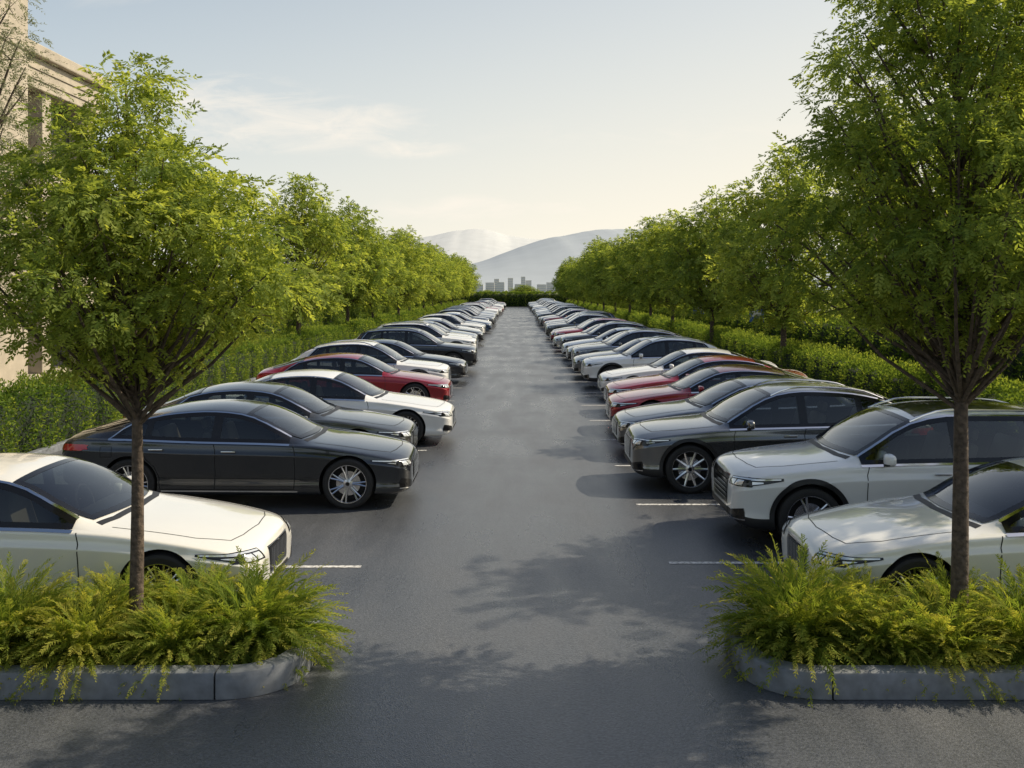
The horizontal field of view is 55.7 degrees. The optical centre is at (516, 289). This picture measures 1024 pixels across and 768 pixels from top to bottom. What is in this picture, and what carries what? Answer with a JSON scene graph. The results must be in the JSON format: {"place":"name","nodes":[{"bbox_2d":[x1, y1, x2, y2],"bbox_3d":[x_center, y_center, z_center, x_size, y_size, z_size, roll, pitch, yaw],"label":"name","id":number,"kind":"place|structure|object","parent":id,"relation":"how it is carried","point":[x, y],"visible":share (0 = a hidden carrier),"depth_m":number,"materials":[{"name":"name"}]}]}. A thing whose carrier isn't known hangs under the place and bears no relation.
{"place":"outdoors","nodes":[
{"label":"outdoors","id":0,"kind":"place"},
{"bbox_2d":[97,229,541,280],"bbox_3d":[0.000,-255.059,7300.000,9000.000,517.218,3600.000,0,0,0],"label":"hill","id":1,"kind":"structure","parent":0,"point":[475,245],"depth_m":6906.11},
{"bbox_2d":[96,291,850,312],"bbox_3d":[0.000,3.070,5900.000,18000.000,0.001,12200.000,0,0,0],"label":"ground","id":2,"kind":"structure","parent":0,"point":[703,300],"depth_m":219.71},
{"bbox_2d":[0,0,111,392],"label":"concrete building","id":3,"kind":"structure","parent":2,"relation":"on","point":[68,84],"depth_m":28.84,"materials":[{"name":"concrete"},{"name":"glass"}]},
{"bbox_2d":[0,368,119,452],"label":"hedge","id":4,"kind":"object","parent":2,"relation":"on","point":[34,415],"visible":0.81,"depth_m":18.43,"materials":[{"name":"green plant"}]},
{"bbox_2d":[53,355,204,423],"bbox_3d":[-9.505,2.374,24.015,1.911,1.478,6.197,0,0,0],"label":"hedge","id":5,"kind":"object","parent":2,"relation":"on","point":[189,386],"visible":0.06,"depth_m":24.38,"materials":[{"name":"green plant"}]},
{"bbox_2d":[179,339,262,389],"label":"hedge","id":6,"kind":"object","parent":2,"relation":"on","point":[227,367],"visible":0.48,"depth_m":30.19,"materials":[{"name":"green plant"}]},
{"bbox_2d":[216,309,284,339],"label":"hedge","id":7,"kind":"object","parent":2,"relation":"on","point":[265,328],"visible":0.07,"depth_m":54.81,"materials":[{"name":"green plant"}]},
{"bbox_2d":[232,332,301,376],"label":"hedge","id":8,"kind":"object","parent":2,"relation":"on","point":[277,351],"visible":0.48,"depth_m":35.93,"materials":[{"name":"green plant"}]},
{"bbox_2d":[270,307,310,331],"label":"hedge","id":9,"kind":"object","parent":2,"relation":"on","point":[291,323],"visible":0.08,"depth_m":60.73,"materials":[{"name":"green plant"}]},
{"bbox_2d":[266,325,330,357],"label":"hedge","id":10,"kind":"object","parent":2,"relation":"on","point":[313,337],"visible":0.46,"depth_m":41.70,"materials":[{"name":"green plant"}]},
{"bbox_2d":[233,172,373,334],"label":"deciduous tree","id":11,"kind":"object","parent":2,"relation":"on","point":[314,217],"visible":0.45,"depth_m":40.88,"materials":[{"name":"green plant"}]},
{"bbox_2d":[307,305,334,327],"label":"hedge","id":12,"kind":"object","parent":2,"relation":"on","point":[321,321],"visible":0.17,"depth_m":69.75,"materials":[{"name":"green plant"}]},
{"bbox_2d":[301,323,351,343],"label":"hedge","id":13,"kind":"object","parent":2,"relation":"on","point":[337,332],"visible":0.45,"depth_m":48.01,"materials":[{"name":"green plant"}]},
{"bbox_2d":[326,317,368,339],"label":"hedge","id":14,"kind":"object","parent":2,"relation":"on","point":[356,327],"visible":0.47,"depth_m":53.11,"materials":[{"name":"green plant"}]},
{"bbox_2d":[307,196,402,324],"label":"deciduous tree","id":15,"kind":"object","parent":2,"relation":"on","point":[362,237],"visible":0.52,"depth_m":52.75,"materials":[{"name":"green plant"}]},
{"bbox_2d":[350,315,383,329],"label":"hedge","id":16,"kind":"object","parent":2,"relation":"on","point":[374,322],"visible":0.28,"depth_m":59.78,"materials":[{"name":"green plant"}]},
{"bbox_2d":[341,226,417,317],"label":"deciduous tree","id":17,"kind":"object","parent":2,"relation":"on","point":[395,269],"visible":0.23,"depth_m":62.13,"materials":[{"name":"green plant"}]},
{"bbox_2d":[381,227,437,318],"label":"deciduous tree","id":18,"kind":"object","parent":2,"relation":"on","point":[421,273],"visible":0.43,"depth_m":73.37,"materials":[{"name":"green plant"}]},
{"bbox_2d":[385,225,445,309],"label":"deciduous tree","id":19,"kind":"object","parent":2,"relation":"on","point":[433,272],"visible":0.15,"depth_m":84.34,"materials":[{"name":"green plant"}]},
{"bbox_2d":[413,243,454,307],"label":"deciduous tree","id":20,"kind":"object","parent":2,"relation":"on","point":[444,278],"visible":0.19,"depth_m":94.43,"materials":[{"name":"green plant"}]},
{"bbox_2d":[422,244,461,307],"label":"deciduous tree","id":21,"kind":"object","parent":2,"relation":"on","point":[447,285],"visible":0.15,"depth_m":104.85,"materials":[{"name":"green plant"}]},
{"bbox_2d":[437,247,464,303],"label":"deciduous tree","id":22,"kind":"object","parent":2,"relation":"on","point":[454,270],"visible":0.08,"depth_m":115.40,"materials":[{"name":"green plant"}]},
{"bbox_2d":[448,253,475,302],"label":"deciduous tree","id":23,"kind":"object","parent":2,"relation":"on","point":[466,281],"visible":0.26,"depth_m":136.44,"materials":[{"name":"green plant"}]},
{"bbox_2d":[463,259,481,299],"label":"deciduous tree","id":24,"kind":"object","parent":2,"relation":"on","point":[477,276],"visible":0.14,"depth_m":167.70,"materials":[{"name":"green plant"}]},
{"bbox_2d":[473,290,517,306],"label":"hedge","id":25,"kind":"object","parent":2,"relation":"on","point":[509,299],"visible":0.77,"depth_m":177.01,"materials":[{"name":"green plant"}]},
{"bbox_2d":[516,290,561,306],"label":"hedge","id":26,"kind":"object","parent":2,"relation":"on","point":[524,300],"visible":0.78,"depth_m":177.01,"materials":[{"name":"green plant"}]},
{"bbox_2d":[552,256,575,297],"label":"deciduous tree","id":27,"kind":"object","parent":2,"relation":"on","point":[563,270],"visible":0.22,"depth_m":159.36,"materials":[{"name":"green plant"}]},
{"bbox_2d":[558,259,579,302],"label":"deciduous tree","id":28,"kind":"object","parent":2,"relation":"on","point":[564,290],"visible":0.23,"depth_m":138.40,"materials":[{"name":"green plant"}]},
{"bbox_2d":[563,256,589,303],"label":"deciduous tree","id":29,"kind":"object","parent":2,"relation":"on","point":[568,284],"visible":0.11,"depth_m":127.49,"materials":[{"name":"green plant"}]},
{"bbox_2d":[568,235,609,305],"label":"deciduous tree","id":30,"kind":"object","parent":2,"relation":"on","point":[583,255],"visible":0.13,"depth_m":107.04,"materials":[{"name":"green plant"}]},
{"bbox_2d":[573,240,610,309],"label":"deciduous tree","id":31,"kind":"object","parent":2,"relation":"on","point":[582,276],"visible":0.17,"depth_m":96.56,"materials":[{"name":"green plant"}]},
{"bbox_2d":[581,238,624,312],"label":"deciduous tree","id":32,"kind":"object","parent":2,"relation":"on","point":[593,276],"visible":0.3,"depth_m":85.73,"materials":[{"name":"green plant"}]},
{"bbox_2d":[592,226,648,313],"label":"deciduous tree","id":33,"kind":"object","parent":2,"relation":"on","point":[616,257],"visible":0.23,"depth_m":76.36,"materials":[{"name":"green plant"}]},
{"bbox_2d":[605,214,671,315],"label":"deciduous tree","id":34,"kind":"object","parent":2,"relation":"on","point":[628,288],"visible":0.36,"depth_m":65.56,"materials":[{"name":"green plant"}]},
{"bbox_2d":[636,313,667,327],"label":"hedge","id":35,"kind":"object","parent":2,"relation":"on","point":[644,319],"visible":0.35,"depth_m":65.41,"materials":[{"name":"green plant"}]},
{"bbox_2d":[648,315,682,329],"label":"hedge","id":36,"kind":"object","parent":2,"relation":"on","point":[657,323],"visible":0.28,"depth_m":59.85,"materials":[{"name":"green plant"}]},
{"bbox_2d":[625,207,707,325],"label":"deciduous tree","id":37,"kind":"object","parent":2,"relation":"on","point":[652,237],"visible":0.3,"depth_m":54.98,"materials":[{"name":"green plant"}]},
{"bbox_2d":[663,317,704,334],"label":"hedge","id":38,"kind":"object","parent":2,"relation":"on","point":[677,324],"visible":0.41,"depth_m":53.23,"materials":[{"name":"green plant"}]},
{"bbox_2d":[678,323,727,340],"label":"hedge","id":39,"kind":"object","parent":2,"relation":"on","point":[693,331],"visible":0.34,"depth_m":47.95,"materials":[{"name":"green plant"}]},
{"bbox_2d":[648,185,768,341],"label":"deciduous tree","id":40,"kind":"object","parent":2,"relation":"on","point":[694,273],"visible":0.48,"depth_m":42.86,"materials":[{"name":"green plant"}]},
{"bbox_2d":[705,308,744,328],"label":"hedge","id":41,"kind":"object","parent":2,"relation":"on","point":[726,322],"visible":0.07,"depth_m":60.61,"materials":[{"name":"green plant"}]},
{"bbox_2d":[700,324,761,350],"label":"hedge","id":42,"kind":"object","parent":2,"relation":"on","point":[722,336],"visible":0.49,"depth_m":41.60,"materials":[{"name":"green plant"}]},
{"bbox_2d":[731,307,774,336],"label":"hedge","id":43,"kind":"object","parent":2,"relation":"on","point":[742,324],"visible":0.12,"depth_m":54.91,"materials":[{"name":"green plant"}]},
{"bbox_2d":[728,331,805,361],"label":"hedge","id":44,"kind":"object","parent":2,"relation":"on","point":[755,347],"visible":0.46,"depth_m":36.02,"materials":[{"name":"green plant"}]},
{"bbox_2d":[692,142,852,366],"bbox_3d":[8.865,-0.941,32.417,5.949,8.086,6.152,0,0,-8],"label":"deciduous tree","id":45,"kind":"object","parent":2,"relation":"on","point":[732,260],"visible":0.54,"depth_m":31.96,"materials":[{"name":"green plant"}]},
{"bbox_2d":[765,311,849,347],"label":"hedge","id":46,"kind":"object","parent":2,"relation":"on","point":[801,333],"visible":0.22,"depth_m":44.22,"materials":[{"name":"green plant"}]},
{"bbox_2d":[767,337,877,383],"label":"hedge","id":47,"kind":"object","parent":2,"relation":"on","point":[810,362],"visible":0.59,"depth_m":29.52,"materials":[{"name":"green plant"}]},
{"bbox_2d":[812,315,897,366],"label":"hedge","id":48,"kind":"object","parent":2,"relation":"on","point":[834,332],"visible":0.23,"depth_m":38.34,"materials":[{"name":"green plant"}]},
{"bbox_2d":[821,352,941,401],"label":"hedge","id":49,"kind":"object","parent":2,"relation":"on","point":[888,380],"visible":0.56,"depth_m":23.94,"materials":[{"name":"green plant"}]},
{"bbox_2d":[807,74,1020,384],"bbox_3d":[9.222,-0.822,20.931,5.666,7.852,5.464,0,0,3],"label":"deciduous tree","id":50,"kind":"object","parent":2,"relation":"on","point":[935,174],"visible":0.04,"depth_m":20.45,"materials":[{"name":"green plant"}]},
{"bbox_2d":[882,326,1023,391],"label":"hedge","id":51,"kind":"object","parent":2,"relation":"on","point":[902,354],"visible":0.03,"depth_m":32.27,"materials":[{"name":"green plant"}]},
{"bbox_2d":[910,367,1023,404],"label":"hedge","id":52,"kind":"object","parent":2,"relation":"on","point":[1005,392],"visible":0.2,"depth_m":18.40,"materials":[{"name":"green plant"}]},
{"bbox_2d":[995,331,1023,388],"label":"hedge","id":53,"kind":"object","parent":2,"relation":"on","point":[1018,369],"visible":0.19,"depth_m":25.59,"materials":[{"name":"green plant"}]},
{"bbox_2d":[0,307,1023,767],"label":"asphalt parking lot","id":54,"kind":"structure","parent":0,"point":[520,589],"depth_m":8.26,"materials":[{"name":"grey asphalt"}]},
{"bbox_2d":[27,377,255,453],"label":"kerb","id":55,"kind":"structure","parent":54,"relation":"on","point":[58,446],"depth_m":18.21,"materials":[{"name":"concrete"}]},
{"bbox_2d":[0,453,291,599],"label":"parked sedan","id":56,"kind":"object","parent":54,"relation":"on","point":[74,512],"visible":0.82,"depth_m":8.93,"materials":[{"name":"paint"}]},
{"bbox_2d":[0,618,320,699],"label":"planter kerb","id":57,"kind":"structure","parent":54,"relation":"on","point":[218,682],"depth_m":7.22,"materials":[{"name":"concrete"}]},
{"bbox_2d":[0,552,100,702],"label":"fern shrub","id":58,"kind":"object","parent":57,"relation":"in","point":[12,606],"visible":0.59,"depth_m":7.72,"materials":[{"name":"green plant"}]},
{"bbox_2d":[2,569,156,705],"bbox_3d":[-3.476,2.715,7.726,1.283,0.888,1.402,0,0,-22],"label":"fern shrub","id":59,"kind":"object","parent":57,"relation":"in","point":[87,636],"visible":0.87,"depth_m":7.48,"materials":[{"name":"green plant"}]},
{"bbox_2d":[53,561,194,646],"bbox_3d":[-3.407,2.748,8.275,1.362,0.806,1.266,0,0,-30],"label":"fern shrub","id":60,"kind":"object","parent":57,"relation":"in","point":[111,578],"visible":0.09,"depth_m":8.38,"materials":[{"name":"green plant"}]},
{"bbox_2d":[100,587,242,702],"bbox_3d":[-2.701,2.762,7.705,1.162,0.740,1.250,0,0,-7],"label":"fern shrub","id":61,"kind":"object","parent":57,"relation":"in","point":[155,646],"visible":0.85,"depth_m":7.54,"materials":[{"name":"green plant"}]},
{"bbox_2d":[0,50,343,641],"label":"deciduous tree","id":62,"kind":"object","parent":57,"relation":"on","point":[103,221],"visible":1,"depth_m":7.44,"materials":[{"name":"green plant"}]},
{"bbox_2d":[128,555,246,627],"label":"fern shrub","id":63,"kind":"object","parent":57,"relation":"in","point":[172,599],"visible":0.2,"depth_m":8.28,"materials":[{"name":"green plant"}]},
{"bbox_2d":[166,546,355,699],"bbox_3d":[-2.203,2.686,7.982,1.748,1.012,1.600,0,0,0],"label":"fern shrub","id":64,"kind":"object","parent":57,"relation":"in","point":[267,614],"visible":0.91,"depth_m":7.84,"materials":[{"name":"green plant"}]},
{"bbox_2d":[62,399,418,508],"bbox_3d":[-3.957,2.341,14.426,4.943,1.418,2.083,0,0,-1],"label":"parked sedan","id":65,"kind":"object","parent":54,"relation":"on","point":[227,447],"visible":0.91,"depth_m":13.48,"materials":[{"name":"black paint"}]},
{"bbox_2d":[123,381,417,445],"bbox_3d":[-4.247,2.336,17.176,4.923,1.428,2.064,0,0,0],"label":"parked sedan","id":66,"kind":"object","parent":54,"relation":"on","point":[314,408],"visible":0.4,"depth_m":16.49,"materials":[{"name":"grey paint"}]},
{"bbox_2d":[256,353,452,401],"bbox_3d":[-4.156,2.341,25.276,4.943,1.418,2.083,0,0,0],"label":"parked sedan","id":67,"kind":"object","parent":54,"relation":"on","point":[378,373],"visible":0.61,"depth_m":24.42,"materials":[{"name":"red paint"}]},
{"bbox_2d":[254,369,455,440],"bbox_3d":[-3.725,2.336,19.876,4.923,1.428,2.064,0,0,0],"label":"parked sedan","id":68,"kind":"object","parent":54,"relation":"on","point":[428,416],"visible":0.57,"depth_m":19.05,"materials":[{"name":"white paint"}]},
{"bbox_2d":[291,339,450,379],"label":"sedan","id":69,"kind":"object","parent":54,"relation":"on","point":[386,354],"visible":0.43,"depth_m":27.49,"materials":[{"name":"white paint"}]},
{"bbox_2d":[363,339,467,377],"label":"parked sedan","id":70,"kind":"object","parent":54,"relation":"on","point":[459,367],"visible":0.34,"depth_m":31.47,"materials":[{"name":"black paint"}]},
{"bbox_2d":[357,327,477,365],"bbox_3d":[-3.856,2.230,36.677,4.743,1.638,2.119,0,0,0],"label":"parked suv","id":71,"kind":"object","parent":54,"relation":"on","point":[422,340],"visible":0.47,"depth_m":35.81,"materials":[{"name":"black paint"}]},
{"bbox_2d":[377,322,477,349],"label":"parked suv","id":72,"kind":"object","parent":54,"relation":"on","point":[438,333],"visible":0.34,"depth_m":41.98,"materials":[{"name":"white paint"}]},
{"bbox_2d":[416,313,484,333],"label":"parked suv","id":73,"kind":"object","parent":54,"relation":"on","point":[453,319],"visible":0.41,"depth_m":59.38,"materials":[{"name":"paint"}]},
{"bbox_2d":[418,319,483,341],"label":"parked sedan","id":74,"kind":"object","parent":54,"relation":"on","point":[480,334],"visible":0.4,"depth_m":53.61,"materials":[{"name":"black paint"}]},
{"bbox_2d":[445,313,491,330],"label":"parked sedan","id":75,"kind":"object","parent":54,"relation":"on","point":[487,324],"visible":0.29,"depth_m":68.08,"materials":[{"name":"white paint"}]},
{"bbox_2d":[284,308,778,567],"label":"parking line marking","id":76,"kind":"object","parent":54,"relation":"on","point":[329,566],"visible":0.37,"depth_m":10.86,"materials":[{"name":"paint"}]},
{"bbox_2d":[537,306,585,320],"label":"parked suv","id":77,"kind":"object","parent":54,"relation":"on","point":[557,310],"visible":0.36,"depth_m":85.27,"materials":[{"name":"black paint"}]},
{"bbox_2d":[543,309,590,325],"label":"parked suv","id":78,"kind":"object","parent":54,"relation":"on","point":[567,313],"visible":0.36,"depth_m":73.70,"materials":[{"name":"red paint"}]},
{"bbox_2d":[553,323,603,347],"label":"parked sedan","id":79,"kind":"object","parent":54,"relation":"on","point":[556,341],"visible":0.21,"depth_m":47.73,"materials":[{"name":"silver paint"}]},
{"bbox_2d":[546,314,611,335],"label":"parked suv","id":80,"kind":"object","parent":54,"relation":"on","point":[577,320],"visible":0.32,"depth_m":59.16,"materials":[{"name":"paint"}]},
{"bbox_2d":[554,317,629,336],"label":"parked suv","id":81,"kind":"object","parent":54,"relation":"on","point":[589,324],"visible":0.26,"depth_m":50.52,"materials":[{"name":"red paint"}]},
{"bbox_2d":[566,330,627,360],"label":"parked sedan","id":82,"kind":"object","parent":54,"relation":"on","point":[568,352],"visible":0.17,"depth_m":39.26,"materials":[{"name":"black paint"}]},
{"bbox_2d":[562,327,637,355],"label":"parked sedan","id":83,"kind":"object","parent":54,"relation":"on","point":[601,337],"visible":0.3,"depth_m":41.84,"materials":[{"name":"white paint"}]},
{"bbox_2d":[560,321,649,349],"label":"parked suv","id":84,"kind":"object","parent":54,"relation":"on","point":[600,329],"visible":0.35,"depth_m":44.69,"materials":[{"name":"brown paint"}]},
{"bbox_2d":[572,337,653,373],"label":"parked sedan","id":85,"kind":"object","parent":54,"relation":"on","point":[577,362],"visible":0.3,"depth_m":33.23,"materials":[{"name":"grey paint"}]},
{"bbox_2d":[571,328,680,360],"bbox_3d":[4.376,2.258,36.624,4.623,1.584,2.082,0,0,0],"label":"parked suv","id":86,"kind":"object","parent":54,"relation":"on","point":[620,339],"visible":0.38,"depth_m":35.99,"materials":[{"name":"grey paint"}]},
{"bbox_2d":[581,336,718,381],"bbox_3d":[4.357,2.258,30.524,4.623,1.584,2.082,0,0,-1],"label":"parked suv","id":87,"kind":"object","parent":54,"relation":"on","point":[649,350],"visible":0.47,"depth_m":29.84,"materials":[{"name":"white paint"}]},
{"bbox_2d":[597,348,776,392],"bbox_3d":[4.746,2.336,27.124,4.923,1.428,2.064,0,0,0],"label":"parked sedan","id":88,"kind":"object","parent":54,"relation":"on","point":[667,362],"visible":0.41,"depth_m":26.55,"materials":[{"name":"white paint"}]},
{"bbox_2d":[604,355,806,401],"bbox_3d":[4.646,2.336,24.024,4.923,1.428,2.064,0,0,0],"label":"parked sedan","id":89,"kind":"object","parent":54,"relation":"on","point":[680,371],"visible":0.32,"depth_m":23.51,"materials":[{"name":"red paint"}]},
{"bbox_2d":[612,375,813,446],"bbox_3d":[4.287,2.336,18.224,4.923,1.428,2.064,0,0,-1],"label":"parked sedan","id":90,"kind":"object","parent":54,"relation":"on","point":[705,400],"visible":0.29,"depth_m":17.86,"materials":[{"name":"grey paint"}]},
{"bbox_2d":[605,364,825,421],"bbox_3d":[4.436,2.341,21.124,4.943,1.418,2.083,0,0,0],"label":"parked sedan","id":91,"kind":"object","parent":54,"relation":"on","point":[693,383],"visible":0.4,"depth_m":20.55,"materials":[{"name":"red paint"}]},
{"bbox_2d":[624,379,894,492],"bbox_3d":[4.055,2.258,15.324,4.623,1.584,2.082,0,0,1],"label":"parked suv","id":92,"kind":"object","parent":54,"relation":"on","point":[682,452],"visible":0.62,"depth_m":14.61,"materials":[{"name":"grey paint"}]},
{"bbox_2d":[711,396,1023,534],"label":"parked suv","id":93,"kind":"object","parent":54,"relation":"on","point":[888,450],"visible":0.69,"depth_m":11.41,"materials":[{"name":"white paint"}]},
{"bbox_2d":[725,611,1023,699],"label":"planter kerb","id":94,"kind":"structure","parent":54,"relation":"on","point":[876,680],"depth_m":7.22,"materials":[{"name":"concrete"}]},
{"bbox_2d":[694,532,902,707],"bbox_3d":[2.332,2.654,8.013,1.657,1.149,1.936,0,0,31],"label":"fern shrub","id":95,"kind":"object","parent":94,"relation":"in","point":[785,614],"visible":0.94,"depth_m":7.77,"materials":[{"name":"green plant"}]},
{"bbox_2d":[821,560,910,617],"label":"fern shrub","id":96,"kind":"object","parent":94,"relation":"in","point":[876,584],"visible":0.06,"depth_m":8.39,"materials":[{"name":"green plant"}]},
{"bbox_2d":[722,0,1023,628],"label":"deciduous tree","id":97,"kind":"object","parent":94,"relation":"on","point":[973,265],"visible":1,"depth_m":7.54,"materials":[{"name":"green plant"}]},
{"bbox_2d":[813,579,958,700],"bbox_3d":[2.984,2.738,7.750,1.286,0.789,1.178,0,0,23],"label":"fern shrub","id":98,"kind":"object","parent":94,"relation":"in","point":[891,630],"visible":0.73,"depth_m":7.54,"materials":[{"name":"green plant"}]},
{"bbox_2d":[863,574,1023,707],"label":"fern shrub","id":99,"kind":"object","parent":94,"relation":"in","point":[955,636],"visible":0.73,"depth_m":7.48,"materials":[{"name":"green plant"}]},
{"bbox_2d":[889,549,1020,659],"bbox_3d":[3.763,2.723,8.268,1.208,0.854,1.320,0,0,1],"label":"fern shrub","id":100,"kind":"object","parent":94,"relation":"in","point":[943,588],"visible":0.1,"depth_m":8.39,"materials":[{"name":"green plant"}]},
{"bbox_2d":[943,554,1023,682],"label":"fern shrub","id":101,"kind":"object","parent":94,"relation":"in","point":[1015,627],"visible":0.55,"depth_m":7.66,"materials":[{"name":"green plant"}]},
{"bbox_2d":[781,457,1023,602],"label":"parked sedan","id":102,"kind":"object","parent":54,"relation":"on","point":[885,537],"visible":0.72,"depth_m":8.98,"materials":[{"name":"paint"}]},
{"bbox_2d":[28,0,1022,259],"label":"sky","id":103,"kind":"structure","parent":0,"point":[531,119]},
{"bbox_2d":[470,229,913,290],"bbox_3d":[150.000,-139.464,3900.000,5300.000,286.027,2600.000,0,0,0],"label":"hill","id":104,"kind":"structure","parent":0,"point":[538,262],"depth_m":3337.09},
{"label":"path","id":105,"kind":"structure","parent":0,"visible":0},
{"bbox_2d":[0,0,67,337],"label":"olive tree","id":106,"kind":"object","parent":105,"relation":"on","point":[4,117],"visible":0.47,"depth_m":20.84,"materials":[{"name":"green plant"}]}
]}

